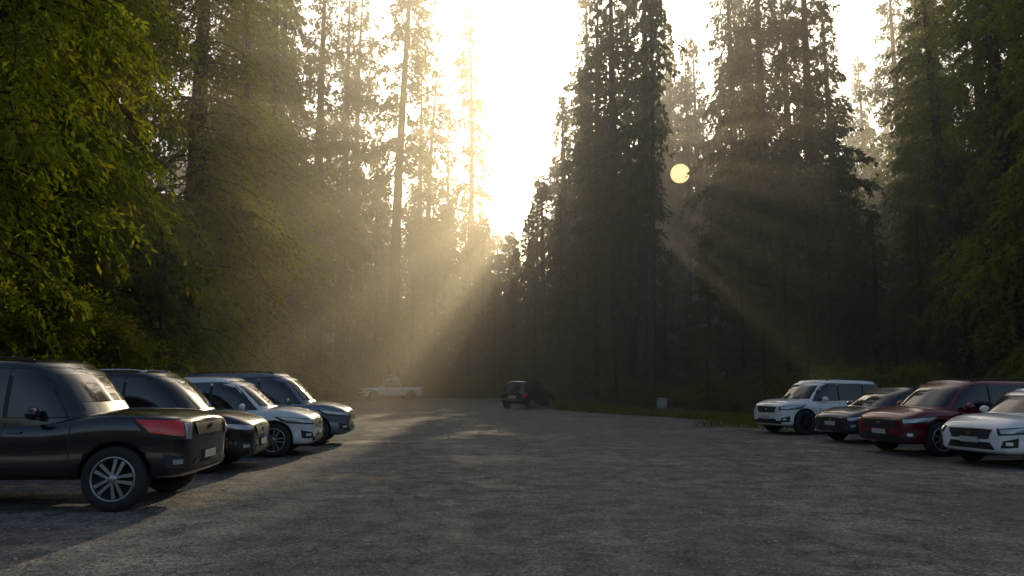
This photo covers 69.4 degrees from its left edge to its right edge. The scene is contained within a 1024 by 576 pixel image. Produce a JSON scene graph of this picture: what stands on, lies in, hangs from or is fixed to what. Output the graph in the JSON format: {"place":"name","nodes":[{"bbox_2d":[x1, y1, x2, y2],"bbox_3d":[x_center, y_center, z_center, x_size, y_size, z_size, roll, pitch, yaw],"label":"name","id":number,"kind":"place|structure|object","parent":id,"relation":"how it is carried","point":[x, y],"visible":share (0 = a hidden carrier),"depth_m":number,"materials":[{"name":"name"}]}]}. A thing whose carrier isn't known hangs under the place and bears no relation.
{"place":"outdoors","nodes":[
{"label":"outdoors","id":0,"kind":"place"},
{"bbox_2d":[0,398,1023,575],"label":"parking lot","id":1,"kind":"structure","parent":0,"point":[485,416],"depth_m":10.03,"materials":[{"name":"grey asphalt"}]},
{"bbox_2d":[0,357,226,511],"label":"suv","id":2,"kind":"object","parent":1,"relation":"on","point":[97,436],"visible":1,"depth_m":9.82,"materials":[{"name":"black paint"}]},
{"bbox_2d":[99,369,269,473],"bbox_3d":[-7.282,2.568,14.497,4.746,1.935,2.360,1,-7,-6],"label":"suv","id":3,"kind":"object","parent":1,"relation":"on","point":[246,433],"visible":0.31,"depth_m":13.90,"materials":[{"name":"black paint"}]},
{"bbox_2d":[183,377,322,456],"bbox_3d":[-6.882,3.007,17.471,4.646,1.809,2.340,1,-7,-6],"label":"suv","id":4,"kind":"object","parent":1,"relation":"on","point":[294,427],"visible":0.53,"depth_m":16.78,"materials":[{"name":"white paint"}]},
{"bbox_2d":[187,371,354,445],"bbox_3d":[-6.831,3.306,20.497,4.846,1.975,2.360,1,-7,-6],"label":"suv","id":5,"kind":"object","parent":1,"relation":"on","point":[280,389],"visible":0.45,"depth_m":19.82,"materials":[{"name":"blue paint"}]},
{"bbox_2d":[358,377,423,400],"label":"pickup truck","id":6,"kind":"object","parent":1,"relation":"on","point":[389,387],"visible":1,"depth_m":65.57,"materials":[{"name":"white paint"}]},
{"bbox_2d":[501,380,553,408],"bbox_3d":[1.071,6.846,47.723,2.340,1.775,4.546,-4,-8,28],"label":"suv","id":7,"kind":"object","parent":1,"relation":"on","point":[529,394],"visible":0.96,"depth_m":46.10,"materials":[{"name":"black paint"}]},
{"bbox_2d":[754,378,877,434],"bbox_3d":[10.412,3.952,24.892,4.346,1.795,2.300,2,-7,-16],"label":"suv","id":8,"kind":"object","parent":1,"relation":"on","point":[798,406],"visible":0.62,"depth_m":24.10,"materials":[{"name":"white paint"}]},
{"bbox_2d":[815,387,915,443],"bbox_3d":[11.071,3.633,21.381,4.445,1.547,2.260,2,-7,-15],"label":"hatchback car","id":9,"kind":"object","parent":1,"relation":"on","point":[839,423],"visible":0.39,"depth_m":20.79,"materials":[{"name":"grey paint"}]},
{"bbox_2d":[858,378,1023,456],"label":"suv","id":10,"kind":"object","parent":1,"relation":"on","point":[922,413],"visible":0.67,"depth_m":17.33,"materials":[{"name":"red paint"}]},
{"bbox_2d":[941,388,1023,460],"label":"sedan car","id":11,"kind":"object","parent":1,"relation":"on","point":[997,427],"visible":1,"depth_m":15.03,"materials":[{"name":"white paint"}]},
{"bbox_2d":[18,0,1021,297],"label":"sky","id":12,"kind":"structure","parent":0,"point":[527,49],"materials":[{"name":"white"}]},
{"bbox_2d":[316,394,792,429],"bbox_3d":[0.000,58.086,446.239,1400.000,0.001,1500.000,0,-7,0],"label":"ground","id":13,"kind":"structure","parent":0,"point":[675,408],"depth_m":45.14,"materials":[{"name":"green plant"}]},
{"bbox_2d":[0,262,76,358],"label":"shrub","id":14,"kind":"object","parent":13,"relation":"on","point":[9,320],"visible":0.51,"depth_m":19.82,"materials":[{"name":"green plant"}]},
{"bbox_2d":[14,199,90,363],"bbox_3d":[-15.674,1.198,25.012,2.982,8.606,3.257,-1,-7,5],"label":"conifer tree","id":15,"kind":"object","parent":13,"relation":"on","point":[60,252],"visible":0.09,"depth_m":25.30,"materials":[{"name":"green plant"}]},
{"bbox_2d":[0,255,119,368],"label":"shrub","id":16,"kind":"object","parent":13,"relation":"on","point":[78,344],"visible":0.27,"depth_m":22.72,"materials":[{"name":"green plant"}]},
{"bbox_2d":[0,0,174,359],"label":"conifer tree","id":17,"kind":"object","parent":13,"relation":"on","point":[22,63],"visible":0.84,"depth_m":20.79,"materials":[{"name":"green plant"}]},
{"bbox_2d":[0,0,195,376],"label":"conifer tree","id":18,"kind":"object","parent":13,"relation":"on","point":[139,221],"visible":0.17,"depth_m":29.50,"materials":[{"name":"green plant"}]},
{"bbox_2d":[0,0,198,367],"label":"conifer tree","id":19,"kind":"object","parent":13,"relation":"on","point":[119,164],"visible":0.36,"depth_m":25.77,"materials":[{"name":"green plant"}]},
{"bbox_2d":[66,266,184,372],"bbox_3d":[-14.941,1.980,27.414,5.863,6.401,5.740,-2,-7,14],"label":"shrub","id":20,"kind":"object","parent":13,"relation":"on","point":[126,354],"visible":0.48,"depth_m":26.69,"materials":[{"name":"green plant"}]},
{"bbox_2d":[50,0,241,356],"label":"conifer tree","id":21,"kind":"object","parent":13,"relation":"on","point":[188,243],"visible":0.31,"depth_m":33.45,"materials":[{"name":"green plant"}]},
{"bbox_2d":[132,206,199,376],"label":"conifer tree","id":22,"kind":"object","parent":13,"relation":"on","point":[164,306],"visible":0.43,"depth_m":30.09,"materials":[{"name":"green plant"}]},
{"bbox_2d":[106,0,329,374],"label":"conifer tree","id":23,"kind":"object","parent":13,"relation":"on","point":[223,216],"visible":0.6,"depth_m":38.79,"materials":[{"name":"green plant"}]},
{"bbox_2d":[168,0,313,366],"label":"conifer tree","id":24,"kind":"object","parent":13,"relation":"on","point":[297,73],"visible":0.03,"depth_m":61.54,"materials":[{"name":"green plant"}]},
{"bbox_2d":[165,0,339,371],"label":"conifer tree","id":25,"kind":"object","parent":13,"relation":"on","point":[280,202],"visible":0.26,"depth_m":48.91,"materials":[{"name":"green plant"}]},
{"bbox_2d":[200,0,346,373],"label":"conifer tree","id":26,"kind":"object","parent":13,"relation":"on","point":[274,58],"visible":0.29,"depth_m":56.40,"materials":[{"name":"green plant"}]},
{"bbox_2d":[246,0,333,379],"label":"conifer tree","id":27,"kind":"object","parent":13,"relation":"on","point":[304,116],"visible":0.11,"depth_m":66.00,"materials":[{"name":"green plant"}]},
{"bbox_2d":[300,268,341,398],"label":"conifer tree","id":28,"kind":"object","parent":13,"relation":"on","point":[323,359],"visible":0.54,"depth_m":65.65,"materials":[{"name":"green plant"}]},
{"bbox_2d":[289,0,381,372],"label":"conifer tree","id":29,"kind":"object","parent":13,"relation":"on","point":[320,63],"visible":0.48,"depth_m":72.37,"materials":[{"name":"green plant"}]},
{"bbox_2d":[325,275,367,395],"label":"conifer tree","id":30,"kind":"object","parent":13,"relation":"on","point":[345,328],"visible":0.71,"depth_m":73.52,"materials":[{"name":"green plant"}]},
{"bbox_2d":[305,0,388,379],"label":"conifer tree","id":31,"kind":"object","parent":13,"relation":"on","point":[353,97],"visible":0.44,"depth_m":84.09,"materials":[{"name":"green plant"}]},
{"bbox_2d":[324,0,407,378],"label":"conifer tree","id":32,"kind":"object","parent":13,"relation":"on","point":[364,57],"visible":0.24,"depth_m":88.85,"materials":[{"name":"green plant"}]},
{"bbox_2d":[350,270,399,396],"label":"conifer tree","id":33,"kind":"object","parent":13,"relation":"on","point":[374,349],"visible":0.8,"depth_m":79.67,"materials":[{"name":"green plant"}]},
{"bbox_2d":[346,121,403,379],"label":"conifer tree","id":34,"kind":"object","parent":13,"relation":"on","point":[377,255],"visible":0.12,"depth_m":98.97,"materials":[{"name":"green plant"}]},
{"bbox_2d":[348,0,444,379],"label":"conifer tree","id":35,"kind":"object","parent":13,"relation":"on","point":[400,158],"visible":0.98,"depth_m":82.89,"materials":[{"name":"green plant"}]},
{"bbox_2d":[368,234,426,376],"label":"conifer tree","id":36,"kind":"object","parent":13,"relation":"on","point":[387,262],"visible":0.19,"depth_m":92.34,"materials":[{"name":"green plant"}]},
{"bbox_2d":[385,60,448,336],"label":"conifer tree","id":37,"kind":"object","parent":13,"relation":"on","point":[419,132],"visible":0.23,"depth_m":106.15,"materials":[{"name":"green plant"}]},
{"bbox_2d":[399,275,437,386],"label":"conifer tree","id":38,"kind":"object","parent":13,"relation":"on","point":[415,361],"visible":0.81,"depth_m":83.70,"materials":[{"name":"green plant"}]},
{"bbox_2d":[400,227,453,394],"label":"conifer tree","id":39,"kind":"object","parent":13,"relation":"on","point":[427,265],"visible":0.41,"depth_m":94.76,"materials":[{"name":"green plant"}]},
{"bbox_2d":[401,372,455,395],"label":"shrub","id":40,"kind":"object","parent":13,"relation":"on","point":[438,384],"visible":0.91,"depth_m":79.57,"materials":[{"name":"green plant"}]},
{"bbox_2d":[401,60,461,366],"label":"conifer tree","id":41,"kind":"object","parent":13,"relation":"on","point":[436,137],"visible":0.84,"depth_m":99.66,"materials":[{"name":"green plant"}]},
{"bbox_2d":[408,261,456,392],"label":"conifer tree","id":42,"kind":"object","parent":13,"relation":"on","point":[436,341],"visible":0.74,"depth_m":85.75,"materials":[{"name":"green plant"}]},
{"bbox_2d":[432,121,465,334],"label":"conifer tree","id":43,"kind":"object","parent":13,"relation":"on","point":[445,179],"visible":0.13,"depth_m":110.08,"materials":[{"name":"green plant"}]},
{"bbox_2d":[415,198,485,373],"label":"conifer tree","id":44,"kind":"object","parent":13,"relation":"on","point":[445,242],"visible":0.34,"depth_m":100.47,"materials":[{"name":"green plant"}]},
{"bbox_2d":[439,10,494,372],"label":"conifer tree","id":45,"kind":"object","parent":13,"relation":"on","point":[472,153],"visible":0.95,"depth_m":107.74,"materials":[{"name":"green plant"}]},
{"bbox_2d":[442,248,492,391],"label":"conifer tree","id":46,"kind":"object","parent":13,"relation":"on","point":[467,352],"visible":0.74,"depth_m":87.95,"materials":[{"name":"green plant"}]},
{"bbox_2d":[447,217,514,376],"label":"conifer tree","id":47,"kind":"object","parent":13,"relation":"on","point":[481,267],"visible":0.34,"depth_m":98.59,"materials":[{"name":"green plant"}]},
{"bbox_2d":[471,281,521,395],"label":"conifer tree","id":48,"kind":"object","parent":13,"relation":"on","point":[495,362],"visible":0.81,"depth_m":81.64,"materials":[{"name":"green plant"}]},
{"bbox_2d":[489,279,537,389],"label":"conifer tree","id":49,"kind":"object","parent":13,"relation":"on","point":[511,347],"visible":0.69,"depth_m":79.78,"materials":[{"name":"green plant"}]},
{"bbox_2d":[496,216,550,371],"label":"conifer tree","id":50,"kind":"object","parent":13,"relation":"on","point":[520,296],"visible":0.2,"depth_m":92.60,"materials":[{"name":"green plant"}]},
{"bbox_2d":[499,174,556,386],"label":"conifer tree","id":51,"kind":"object","parent":13,"relation":"on","point":[543,220],"visible":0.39,"depth_m":88.79,"materials":[{"name":"green plant"}]},
{"bbox_2d":[509,270,553,387],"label":"conifer tree","id":52,"kind":"object","parent":13,"relation":"on","point":[535,361],"visible":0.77,"depth_m":73.77,"materials":[{"name":"green plant"}]},
{"bbox_2d":[114,74,974,380],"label":"distant treeline","id":53,"kind":"object","parent":13,"relation":"on","point":[506,250],"visible":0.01,"depth_m":112.42,"materials":[{"name":"green plant"}]},
{"bbox_2d":[534,194,583,389],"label":"conifer tree","id":54,"kind":"object","parent":13,"relation":"on","point":[551,374],"visible":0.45,"depth_m":70.25,"materials":[{"name":"green plant"}]},
{"bbox_2d":[543,131,575,366],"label":"conifer tree","id":55,"kind":"object","parent":13,"relation":"on","point":[565,180],"visible":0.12,"depth_m":87.92,"materials":[{"name":"green plant"}]},
{"bbox_2d":[548,61,593,366],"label":"conifer tree","id":56,"kind":"object","parent":13,"relation":"on","point":[580,103],"visible":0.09,"depth_m":79.95,"materials":[{"name":"green plant"}]},
{"bbox_2d":[547,238,605,400],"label":"conifer tree","id":57,"kind":"object","parent":13,"relation":"on","point":[564,338],"visible":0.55,"depth_m":62.01,"materials":[{"name":"green plant"}]},
{"bbox_2d":[530,0,635,307],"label":"conifer tree","id":58,"kind":"object","parent":13,"relation":"on","point":[584,4],"visible":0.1,"depth_m":96.28,"materials":[{"name":"green plant"}]},
{"bbox_2d":[541,0,648,387],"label":"conifer tree","id":59,"kind":"object","parent":13,"relation":"on","point":[587,109],"visible":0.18,"depth_m":67.41,"materials":[{"name":"green plant"}]},
{"bbox_2d":[568,240,625,402],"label":"conifer tree","id":60,"kind":"object","parent":13,"relation":"on","point":[596,345],"visible":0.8,"depth_m":57.78,"materials":[{"name":"green plant"}]},
{"bbox_2d":[560,0,674,377],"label":"conifer tree","id":61,"kind":"object","parent":13,"relation":"on","point":[616,228],"visible":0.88,"depth_m":60.58,"materials":[{"name":"green plant"}]},
{"bbox_2d":[572,0,681,365],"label":"conifer tree","id":62,"kind":"object","parent":13,"relation":"on","point":[617,79],"visible":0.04,"depth_m":73.57,"materials":[{"name":"green plant"}]},
{"bbox_2d":[593,235,671,386],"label":"conifer tree","id":63,"kind":"object","parent":13,"relation":"on","point":[630,331],"visible":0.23,"depth_m":61.62,"materials":[{"name":"green plant"}]},
{"bbox_2d":[585,0,688,400],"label":"conifer tree","id":64,"kind":"object","parent":13,"relation":"on","point":[640,373],"visible":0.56,"depth_m":60.84,"materials":[{"name":"green plant"}]},
{"bbox_2d":[618,0,675,405],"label":"conifer tree","id":65,"kind":"object","parent":13,"relation":"on","point":[654,8],"visible":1,"depth_m":53.24,"materials":[{"name":"green plant"}]},
{"bbox_2d":[636,59,695,377],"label":"conifer tree","id":66,"kind":"object","parent":13,"relation":"on","point":[669,199],"visible":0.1,"depth_m":105.60,"materials":[{"name":"green plant"}]},
{"bbox_2d":[647,264,691,393],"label":"conifer tree","id":67,"kind":"object","parent":13,"relation":"on","point":[664,352],"visible":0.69,"depth_m":63.73,"materials":[{"name":"green plant"}]},
{"bbox_2d":[661,240,705,389],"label":"conifer tree","id":68,"kind":"object","parent":13,"relation":"on","point":[677,250],"visible":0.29,"depth_m":84.26,"materials":[{"name":"green plant"}]},
{"bbox_2d":[666,31,704,374],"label":"conifer tree","id":69,"kind":"object","parent":13,"relation":"on","point":[689,120],"visible":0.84,"depth_m":94.57,"materials":[{"name":"green plant"}]},
{"bbox_2d":[648,37,723,377],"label":"conifer tree","id":70,"kind":"object","parent":13,"relation":"on","point":[671,98],"visible":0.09,"depth_m":109.92,"materials":[{"name":"green plant"}]},
{"bbox_2d":[671,279,703,396],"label":"conifer tree","id":71,"kind":"object","parent":13,"relation":"on","point":[687,290],"visible":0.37,"depth_m":65.97,"materials":[{"name":"green plant"}]},
{"bbox_2d":[660,35,722,375],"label":"conifer tree","id":72,"kind":"object","parent":13,"relation":"on","point":[702,179],"visible":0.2,"depth_m":104.64,"materials":[{"name":"green plant"}]},
{"bbox_2d":[674,232,742,402],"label":"conifer tree","id":73,"kind":"object","parent":13,"relation":"on","point":[705,246],"visible":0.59,"depth_m":55.05,"materials":[{"name":"green plant"}]},
{"bbox_2d":[696,55,748,389],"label":"conifer tree","id":74,"kind":"object","parent":13,"relation":"on","point":[716,147],"visible":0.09,"depth_m":92.61,"materials":[{"name":"green plant"}]},
{"bbox_2d":[678,0,799,378],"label":"conifer tree","id":75,"kind":"object","parent":13,"relation":"on","point":[729,118],"visible":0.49,"depth_m":65.52,"materials":[{"name":"green plant"}]},
{"bbox_2d":[716,238,774,392],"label":"conifer tree","id":76,"kind":"object","parent":13,"relation":"on","point":[744,355],"visible":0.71,"depth_m":51.90,"materials":[{"name":"green plant"}]},
{"bbox_2d":[694,0,799,365],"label":"conifer tree","id":77,"kind":"object","parent":13,"relation":"on","point":[740,5],"visible":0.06,"depth_m":76.53,"materials":[{"name":"green plant"}]},
{"bbox_2d":[740,321,786,413],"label":"conifer tree","id":78,"kind":"object","parent":13,"relation":"on","point":[763,367],"visible":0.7,"depth_m":39.68,"materials":[{"name":"green plant"}]},
{"bbox_2d":[702,0,826,383],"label":"conifer tree","id":79,"kind":"object","parent":13,"relation":"on","point":[761,200],"visible":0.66,"depth_m":57.29,"materials":[{"name":"green plant"}]},
{"bbox_2d":[723,176,806,386],"bbox_3d":[21.526,0.429,62.511,8.203,21.525,7.608,0,-7,4],"label":"conifer tree","id":80,"kind":"object","parent":13,"relation":"on","point":[759,298],"visible":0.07,"depth_m":61.96,"materials":[{"name":"green plant"}]},
{"bbox_2d":[744,227,816,388],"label":"conifer tree","id":81,"kind":"object","parent":13,"relation":"on","point":[779,339],"visible":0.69,"depth_m":47.97,"materials":[{"name":"green plant"}]},
{"bbox_2d":[747,0,854,376],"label":"conifer tree","id":82,"kind":"object","parent":13,"relation":"on","point":[786,105],"visible":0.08,"depth_m":67.81,"materials":[{"name":"green plant"}]},
{"bbox_2d":[793,321,824,381],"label":"conifer tree","id":83,"kind":"object","parent":13,"relation":"on","point":[807,332],"visible":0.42,"depth_m":39.80,"materials":[{"name":"green plant"}]},
{"bbox_2d":[761,361,867,399],"bbox_3d":[15.507,5.089,36.862,5.703,2.910,5.882,-1,-7,10],"label":"shrub","id":84,"kind":"object","parent":13,"relation":"on","point":[818,375],"visible":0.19,"depth_m":37.72,"materials":[{"name":"green plant"}]},
{"bbox_2d":[746,0,889,371],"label":"conifer tree","id":85,"kind":"object","parent":13,"relation":"on","point":[808,125],"visible":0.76,"depth_m":55.07,"materials":[{"name":"green plant"}]},
{"bbox_2d":[794,0,890,368],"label":"conifer tree","id":86,"kind":"object","parent":13,"relation":"on","point":[833,130],"visible":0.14,"depth_m":64.30,"materials":[{"name":"green plant"}]},
{"bbox_2d":[796,150,893,376],"bbox_3d":[25.352,-0.326,56.503,7.545,21.531,8.223,7,-10,-43],"label":"conifer tree","id":87,"kind":"object","parent":13,"relation":"on","point":[851,281],"visible":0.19,"depth_m":56.25,"materials":[{"name":"green plant"}]},
{"bbox_2d":[844,55,899,324],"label":"conifer tree","id":88,"kind":"object","parent":13,"relation":"on","point":[859,137],"visible":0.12,"depth_m":98.88,"materials":[{"name":"green plant"}]},
{"bbox_2d":[842,203,915,381],"bbox_3d":[22.648,1.556,46.030,5.421,13.980,4.968,3,-8,-26],"label":"conifer tree","id":89,"kind":"object","parent":13,"relation":"on","point":[862,295],"visible":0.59,"depth_m":46.18,"materials":[{"name":"green plant"}]},
{"bbox_2d":[863,143,895,313],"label":"conifer tree","id":90,"kind":"object","parent":13,"relation":"on","point":[878,196],"visible":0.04,"depth_m":86.39,"materials":[{"name":"green plant"}]},
{"bbox_2d":[852,0,922,294],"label":"conifer tree","id":91,"kind":"object","parent":13,"relation":"on","point":[877,91],"visible":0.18,"depth_m":74.93,"materials":[{"name":"green plant"}]},
{"bbox_2d":[820,357,955,387],"bbox_3d":[18.418,4.908,36.207,6.333,3.133,6.140,-2,-7,15],"label":"shrub","id":92,"kind":"object","parent":13,"relation":"on","point":[916,375],"visible":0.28,"depth_m":35.05,"materials":[{"name":"green plant"}]},
{"bbox_2d":[865,141,944,378],"bbox_3d":[29.892,-0.567,54.551,8.264,21.538,7.649,-3,-8,23],"label":"conifer tree","id":93,"kind":"object","parent":13,"relation":"on","point":[896,269],"visible":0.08,"depth_m":54.89,"materials":[{"name":"green plant"}]},
{"bbox_2d":[876,204,965,378],"bbox_3d":[23.266,1.526,42.055,4.718,12.926,5.147,-2,-7,12],"label":"conifer tree","id":94,"kind":"object","parent":13,"relation":"on","point":[919,300],"visible":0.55,"depth_m":42.13,"materials":[{"name":"green plant"}]},
{"bbox_2d":[877,14,975,362],"bbox_3d":[32.286,-6.840,58.728,8.403,32.014,9.098,-1,-7,2],"label":"conifer tree","id":95,"kind":"object","parent":13,"relation":"on","point":[896,144],"visible":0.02,"depth_m":60.13,"materials":[{"name":"green plant"}]},
{"bbox_2d":[883,0,978,360],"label":"conifer tree","id":96,"kind":"object","parent":13,"relation":"on","point":[920,54],"visible":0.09,"depth_m":52.13,"materials":[{"name":"green plant"}]},
{"bbox_2d":[870,0,996,377],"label":"conifer tree","id":97,"kind":"object","parent":13,"relation":"on","point":[932,122],"visible":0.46,"depth_m":45.85,"materials":[{"name":"green plant"}]},
{"bbox_2d":[912,162,1006,378],"bbox_3d":[24.717,0.387,40.335,5.880,15.073,5.462,-1,-7,7],"label":"conifer tree","id":98,"kind":"object","parent":13,"relation":"on","point":[954,180],"visible":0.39,"depth_m":40.27,"materials":[{"name":"green plant"}]},
{"bbox_2d":[913,0,1015,366],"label":"conifer tree","id":99,"kind":"object","parent":13,"relation":"on","point":[956,160],"visible":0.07,"depth_m":45.45,"materials":[{"name":"green plant"}]},
{"bbox_2d":[908,0,1023,379],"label":"conifer tree","id":100,"kind":"object","parent":13,"relation":"on","point":[992,71],"visible":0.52,"depth_m":37.85,"materials":[{"name":"green plant"}]},
{"bbox_2d":[926,0,1023,380],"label":"conifer tree","id":101,"kind":"object","parent":13,"relation":"on","point":[1008,229],"visible":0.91,"depth_m":31.86,"materials":[{"name":"green plant"}]},
{"bbox_2d":[947,0,1023,374],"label":"conifer tree","id":102,"kind":"object","parent":13,"relation":"on","point":[951,261],"visible":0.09,"depth_m":39.79,"materials":[{"name":"green plant"}]},
{"bbox_2d":[964,172,1023,379],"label":"conifer tree","id":103,"kind":"object","parent":13,"relation":"on","point":[988,355],"visible":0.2,"depth_m":35.40,"materials":[{"name":"green plant"}]},
{"bbox_2d":[983,19,1023,378],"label":"conifer tree","id":104,"kind":"object","parent":13,"relation":"on","point":[1007,140],"visible":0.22,"depth_m":34.91,"materials":[{"name":"green plant"}]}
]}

